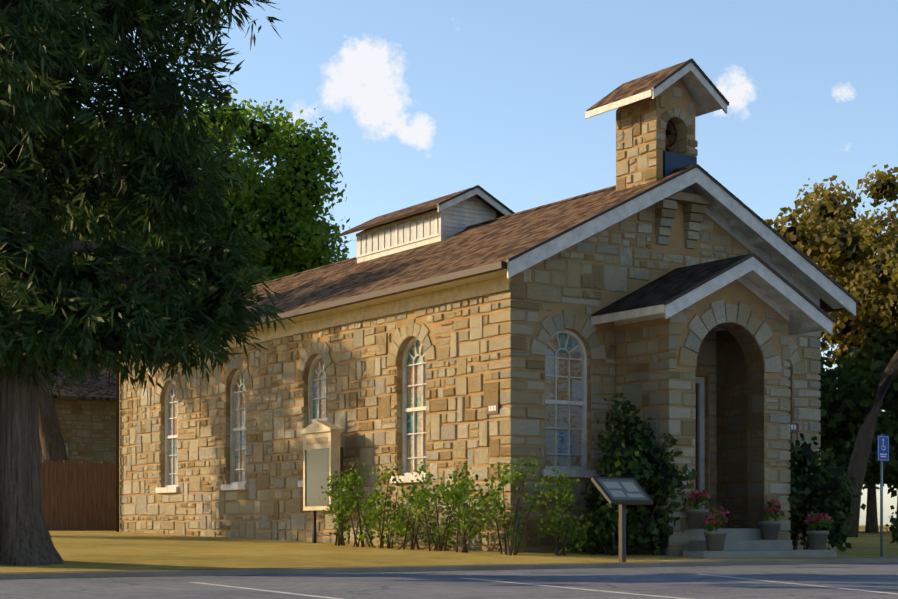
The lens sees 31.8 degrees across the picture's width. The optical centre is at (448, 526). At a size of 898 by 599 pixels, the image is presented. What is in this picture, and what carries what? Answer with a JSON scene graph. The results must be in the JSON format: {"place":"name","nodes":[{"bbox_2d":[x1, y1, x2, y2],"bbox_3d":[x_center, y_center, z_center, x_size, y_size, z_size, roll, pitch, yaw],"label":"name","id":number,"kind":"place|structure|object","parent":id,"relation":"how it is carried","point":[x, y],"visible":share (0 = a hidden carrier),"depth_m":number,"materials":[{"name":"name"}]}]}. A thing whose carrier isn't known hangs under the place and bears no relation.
{"place":"outdoors","nodes":[
{"label":"outdoors","id":0,"kind":"place"},
{"bbox_2d":[60,131,173,257],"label":"tree","id":1,"kind":"object","parent":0,"point":[128,222],"depth_m":47.46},
{"bbox_2d":[37,105,205,462],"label":"tree","id":2,"kind":"object","parent":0,"point":[52,443],"depth_m":49.85,"materials":[{"name":"green plant"}]},
{"bbox_2d":[83,89,354,285],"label":"tree","id":3,"kind":"object","parent":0,"point":[265,200],"depth_m":53.18,"materials":[{"name":"green plant"}]},
{"bbox_2d":[141,107,324,293],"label":"tree","id":4,"kind":"object","parent":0,"point":[274,210],"visible":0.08,"depth_m":53.45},
{"bbox_2d":[319,471,356,545],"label":"shrub","id":5,"kind":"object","parent":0,"point":[336,483],"depth_m":29.64,"materials":[{"name":"green plant"}]},
{"bbox_2d":[329,459,387,546],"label":"shrub","id":6,"kind":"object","parent":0,"point":[350,478],"depth_m":28.89,"materials":[{"name":"green plant"}]},
{"bbox_2d":[359,463,408,548],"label":"shrub","id":7,"kind":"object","parent":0,"point":[382,498],"depth_m":28.21,"materials":[{"name":"green plant"}]},
{"bbox_2d":[381,461,448,549],"bbox_3d":[-0.573,-0.360,27.682,1.113,1.673,1.034,0,0,-34],"label":"shrub","id":8,"kind":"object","parent":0,"point":[411,520],"depth_m":27.65,"materials":[{"name":"green plant"}]},
{"bbox_2d":[406,473,474,550],"bbox_3d":[-0.155,-0.196,27.041,1.109,1.393,1.173,0,0,-34],"label":"shrub","id":9,"kind":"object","parent":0,"point":[426,496],"depth_m":26.95,"materials":[{"name":"green plant"}]},
{"bbox_2d":[0,525,897,571],"bbox_3d":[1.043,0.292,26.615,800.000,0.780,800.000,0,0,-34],"label":"ground","id":10,"kind":"structure","parent":0,"point":[95,550],"depth_m":25.24,"materials":[{"name":"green plant"}]},
{"bbox_2d":[39,398,115,463],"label":"building","id":11,"kind":"structure","parent":10,"relation":"on","point":[88,429],"depth_m":62.19,"materials":[{"name":"stone"}]},
{"bbox_2d":[42,443,67,462],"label":"window frames","id":12,"kind":"structure","parent":11,"relation":"attached to","point":[66,445],"depth_m":61.81,"materials":[{"name":"grey"}]},
{"bbox_2d":[42,350,115,400],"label":"roof","id":13,"kind":"structure","parent":11,"relation":"on","point":[100,387],"depth_m":62.57,"materials":[{"name":"brown"}]},
{"bbox_2d":[40,459,115,530],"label":"fence","id":14,"kind":"object","parent":10,"relation":"on","point":[76,496],"visible":0.29,"depth_m":44.26,"materials":[{"name":"brown wood"}]},
{"bbox_2d":[0,0,241,351],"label":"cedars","id":15,"kind":"object","parent":10,"relation":"on","point":[188,182],"visible":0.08,"depth_m":20.72,"materials":[{"name":"green plant"}]},
{"bbox_2d":[0,0,297,565],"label":"tree","id":16,"kind":"object","parent":10,"relation":"on","point":[36,44],"depth_m":20.40,"materials":[{"name":"green plant"}]},
{"bbox_2d":[312,447,342,543],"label":"sign posts","id":17,"kind":"object","parent":10,"relation":"on","point":[314,512],"visible":0.14,"depth_m":31.40,"materials":[{"name":"brown wood"}]},
{"bbox_2d":[300,420,342,510],"bbox_3d":[-2.501,-1.188,30.917,0.280,1.760,1.200,0,0,-34],"label":"noticeboard","id":18,"kind":"object","parent":17,"relation":"on","point":[319,429],"depth_m":30.78,"materials":[{"name":"beige wood"}]},
{"bbox_2d":[306,437,327,444],"bbox_3d":[-2.584,-1.668,30.861,0.007,0.120,0.860,0,0,-34],"label":"noticeboard name","id":19,"kind":"object","parent":18,"relation":"attached to","point":[320,440],"visible":1,"depth_m":30.83},
{"bbox_2d":[0,561,683,572],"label":"dirt strip","id":20,"kind":"object","parent":10,"relation":"on","point":[326,567],"visible":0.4,"depth_m":20.70,"materials":[{"name":"brown soil"}]},
{"bbox_2d":[0,562,897,598],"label":"parking lot","id":21,"kind":"structure","parent":10,"relation":"on","point":[690,582],"depth_m":16.56,"materials":[{"name":"grey asphalt"}]},
{"bbox_2d":[190,574,897,598],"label":"parking lines","id":22,"kind":"object","parent":21,"relation":"on","point":[549,586],"visible":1,"depth_m":15.39,"materials":[{"name":"paint"}]},
{"bbox_2d":[0,556,897,578],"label":"sidewalk kerb","id":23,"kind":"structure","parent":10,"relation":"on","point":[766,561],"depth_m":21.60,"materials":[{"name":"grey concrete"}]},
{"bbox_2d":[119,203,818,551],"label":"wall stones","id":24,"kind":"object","parent":10,"relation":"on","point":[676,245],"depth_m":29.17,"materials":[{"name":"stone"}]},
{"bbox_2d":[113,269,524,368],"bbox_3d":[-0.753,-4.246,35.551,7.915,0.515,17.690,0,0,-34],"label":"frieze","id":25,"kind":"object","parent":24,"relation":"attached to","point":[469,287],"visible":0.19,"depth_m":29.66,"materials":[{"name":"beige paint"}]},
{"bbox_2d":[169,333,580,484],"bbox_3d":[-1.593,-2.213,32.266,15.619,2.550,5.413,0,0,31],"label":"window glass","id":26,"kind":"object","parent":24,"relation":"in","point":[575,410],"visible":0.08,"depth_m":27.68,"materials":[{"name":"grey glass"}]},
{"bbox_2d":[119,87,820,554],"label":"rubble stones","id":27,"kind":"object","parent":24,"relation":"on","point":[517,427],"visible":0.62,"depth_m":28.59,"materials":[{"name":"beige stone"}]},
{"bbox_2d":[156,311,800,403],"bbox_3d":[-1.674,-3.363,32.109,5.958,0.890,16.294,0,0,-60],"label":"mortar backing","id":28,"kind":"object","parent":24,"relation":"attached to","point":[537,331],"visible":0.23,"depth_m":28.70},
{"bbox_2d":[154,108,804,402],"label":"stone arches","id":29,"kind":"structure","parent":24,"relation":"on","point":[718,311],"depth_m":28.39,"materials":[{"name":"beige stone"}]},
{"bbox_2d":[136,61,832,344],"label":"roof","id":30,"kind":"structure","parent":24,"relation":"on","point":[501,237],"depth_m":30.98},
{"bbox_2d":[112,58,857,531],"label":"roof fascia","id":31,"kind":"structure","parent":30,"relation":"attached to","point":[480,270],"depth_m":28.41,"materials":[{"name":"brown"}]},
{"bbox_2d":[156,62,855,508],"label":"white trim","id":32,"kind":"structure","parent":24,"relation":"on","point":[756,236],"depth_m":29.07,"materials":[{"name":"paint"}]},
{"bbox_2d":[361,214,434,253],"bbox_3d":[-1.156,-6.496,35.211,0.014,0.445,3.200,0,0,-34],"label":"monitor glass","id":33,"kind":"object","parent":32,"relation":"attached to","point":[406,232],"depth_m":35.12,"materials":[{"name":"grey glass"}]},
{"bbox_2d":[591,254,748,315],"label":"porch roof","id":34,"kind":"structure","parent":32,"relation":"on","point":[667,286],"depth_m":27.30,"materials":[{"name":"black"}]},
{"bbox_2d":[487,403,798,431],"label":"wall plaques","id":35,"kind":"object","parent":24,"relation":"attached to","point":[498,408],"visible":0.68,"depth_m":27.06,"materials":[{"name":"brown"}]},
{"bbox_2d":[489,405,795,429],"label":"plaque digits","id":36,"kind":"object","parent":35,"relation":"attached to","point":[490,408],"visible":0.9,"depth_m":27.00,"materials":[{"name":"white"}]},
{"bbox_2d":[616,78,694,204],"bbox_3d":[3.814,-7.076,29.166,0.950,2.434,1.125,0,0,-34],"label":"belfry","id":37,"kind":"object","parent":24,"relation":"on","point":[680,145],"visible":0.38,"depth_m":28.83,"materials":[{"name":"stone"}]},
{"bbox_2d":[665,120,676,151],"bbox_3d":[3.883,-7.169,29.044,0.622,0.562,0.464,0,0,-34],"label":"bell","id":38,"kind":"object","parent":37,"relation":"attached to","point":[667,132],"visible":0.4,"depth_m":28.93,"materials":[{"name":"brown metal"}]},
{"bbox_2d":[663,151,696,176],"bbox_3d":[4.066,-6.318,28.954,0.810,0.920,0.520,0,0,-34],"label":"bell tower panel","id":39,"kind":"object","parent":37,"relation":"attached to","point":[672,161],"visible":0.29,"depth_m":28.66,"materials":[{"name":"blue metal"}]},
{"bbox_2d":[695,384,696,507],"bbox_3d":[4.026,-1.298,28.854,1.360,2.680,0.040,0,0,-34],"label":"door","id":40,"kind":"structure","parent":24,"relation":"attached to","point":[696,439],"depth_m":29.20,"materials":[{"name":"white wood"}]},
{"bbox_2d":[565,501,649,555],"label":"porch shrub","id":41,"kind":"object","parent":10,"relation":"on","point":[607,527],"depth_m":26.26,"materials":[{"name":"green plant"}]},
{"bbox_2d":[591,477,653,561],"bbox_3d":[2.643,-0.051,24.075,0.840,1.398,0.492,0,0,-34],"label":"information sign","id":42,"kind":"object","parent":10,"relation":"on","point":[622,504],"visible":0.57,"depth_m":24.04,"materials":[{"name":"grey metal"}]},
{"bbox_2d":[597,479,648,499],"bbox_3d":[2.654,-0.560,24.060,0.720,0.321,0.383,0,0,-34],"label":"information board","id":43,"kind":"object","parent":42,"relation":"attached to","point":[623,489],"visible":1,"depth_m":24.05,"materials":[{"name":"grey metal"}]},
{"bbox_2d":[603,482,643,496],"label":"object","id":44,"kind":"object","parent":43,"relation":"attached to","point":[630,486],"visible":1,"depth_m":24.06,"materials":[{"name":"white paper"}]},
{"bbox_2d":[597,393,647,553],"bbox_3d":[3.008,-0.888,26.952,1.000,2.759,1.002,0,0,-34],"label":"porch shrub","id":45,"kind":"object","parent":10,"relation":"on","point":[615,422],"depth_m":26.78,"materials":[{"name":"green plant"}]},
{"bbox_2d":[578,407,696,554],"bbox_3d":[3.255,-0.745,26.870,2.230,2.618,2.033,0,0,-34],"label":"porch shrub","id":46,"kind":"object","parent":10,"relation":"on","point":[635,459],"depth_m":26.49,"materials":[{"name":"green plant"}]},
{"bbox_2d":[616,280,787,551],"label":"porch walls","id":47,"kind":"structure","parent":10,"relation":"on","point":[741,377],"depth_m":28.23,"materials":[{"name":"stone"}]},
{"bbox_2d":[682,528,836,557],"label":"steps","id":48,"kind":"structure","parent":10,"relation":"on","point":[744,543],"depth_m":27.04,"materials":[{"name":"concrete"}]},
{"bbox_2d":[685,489,710,528],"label":"potted flowers","id":49,"kind":"object","parent":48,"relation":"on","point":[695,518],"depth_m":26.71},
{"bbox_2d":[700,506,728,550],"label":"potted flowers","id":50,"kind":"object","parent":48,"relation":"on","point":[715,540],"depth_m":26.23,"materials":[{"name":"grey concrete"}]},
{"bbox_2d":[758,499,784,539],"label":"potted flowers","id":51,"kind":"object","parent":48,"relation":"on","point":[769,530],"depth_m":27.74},
{"bbox_2d":[804,512,833,549],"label":"potted flowers","id":52,"kind":"object","parent":48,"relation":"on","point":[817,540],"depth_m":27.59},
{"bbox_2d":[787,433,866,551],"bbox_3d":[6.713,-0.575,29.223,2.575,2.299,2.074,0,0,-34],"label":"porch shrub","id":53,"kind":"object","parent":10,"relation":"on","point":[804,479],"depth_m":28.97,"materials":[{"name":"green plant"}]},
{"bbox_2d":[762,164,897,517],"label":"tree","id":54,"kind":"object","parent":10,"relation":"on","point":[834,265],"depth_m":52.51,"materials":[{"name":"green plant"}]},
{"bbox_2d":[807,226,861,343],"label":"tree","id":55,"kind":"object","parent":10,"relation":"on","point":[832,339],"depth_m":83.07,"materials":[{"name":"green plant"}]},
{"bbox_2d":[819,323,897,532],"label":"tree","id":56,"kind":"object","parent":10,"relation":"on","point":[834,439],"depth_m":49.66,"materials":[{"name":"green plant"}]},
{"bbox_2d":[843,203,897,536],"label":"tree","id":57,"kind":"object","parent":10,"relation":"on","point":[858,464],"depth_m":43.11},
{"bbox_2d":[880,434,882,556],"bbox_3d":[7.581,-0.483,27.663,0.050,2.250,0.050,0,0,-34],"label":"sign post","id":58,"kind":"object","parent":10,"relation":"on","point":[881,508],"visible":0.65,"depth_m":27.64,"materials":[{"name":"grey metal"}]},
{"bbox_2d":[877,435,888,460],"bbox_3d":[7.601,-1.363,27.633,0.300,0.450,0.013,0,0,-34],"label":"accessible parking sign","id":59,"kind":"object","parent":58,"relation":"attached to","point":[886,445],"depth_m":27.62,"materials":[{"name":"blue metal"}]},
{"bbox_2d":[875,235,897,285],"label":"tree","id":60,"kind":"object","parent":10,"relation":"on","point":[896,248],"visible":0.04,"depth_m":66.45,"materials":[{"name":"green plant"}]},
{"bbox_2d":[885,505,897,543],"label":"small shrub","id":61,"kind":"object","parent":10,"relation":"on","point":[894,521],"depth_m":36.02,"materials":[{"name":"green plant"}]},
{"bbox_2d":[430,461,491,552],"bbox_3d":[0.227,-0.316,26.239,0.915,1.566,1.069,0,0,-34],"label":"shrub","id":62,"kind":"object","parent":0,"point":[458,495],"depth_m":26.17,"materials":[{"name":"green plant"}]},
{"bbox_2d":[71,0,897,524],"label":"sky","id":63,"kind":"structure","parent":0,"point":[423,100],"materials":[{"name":"blue"}]},
{"bbox_2d":[475,452,548,555],"bbox_3d":[0.949,-0.358,25.723,1.279,1.704,1.180,0,0,-34],"label":"shrub","id":64,"kind":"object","parent":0,"point":[506,480],"depth_m":25.76,"materials":[{"name":"green plant"}]},
{"bbox_2d":[533,463,598,555],"bbox_3d":[1.828,-0.264,26.156,1.050,1.530,1.105,0,0,-34],"label":"shrub","id":65,"kind":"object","parent":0,"point":[555,518],"depth_m":26.04,"materials":[{"name":"green plant"}]},
{"bbox_2d":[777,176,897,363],"bbox_3d":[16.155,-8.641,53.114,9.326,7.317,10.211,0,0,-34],"label":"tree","id":66,"kind":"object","parent":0,"point":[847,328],"visible":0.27,"depth_m":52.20,"materials":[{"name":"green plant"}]},
{"bbox_2d":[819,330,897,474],"bbox_3d":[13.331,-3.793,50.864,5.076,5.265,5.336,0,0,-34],"label":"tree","id":67,"kind":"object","parent":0,"point":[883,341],"visible":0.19,"depth_m":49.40,"materials":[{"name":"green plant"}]}
]}

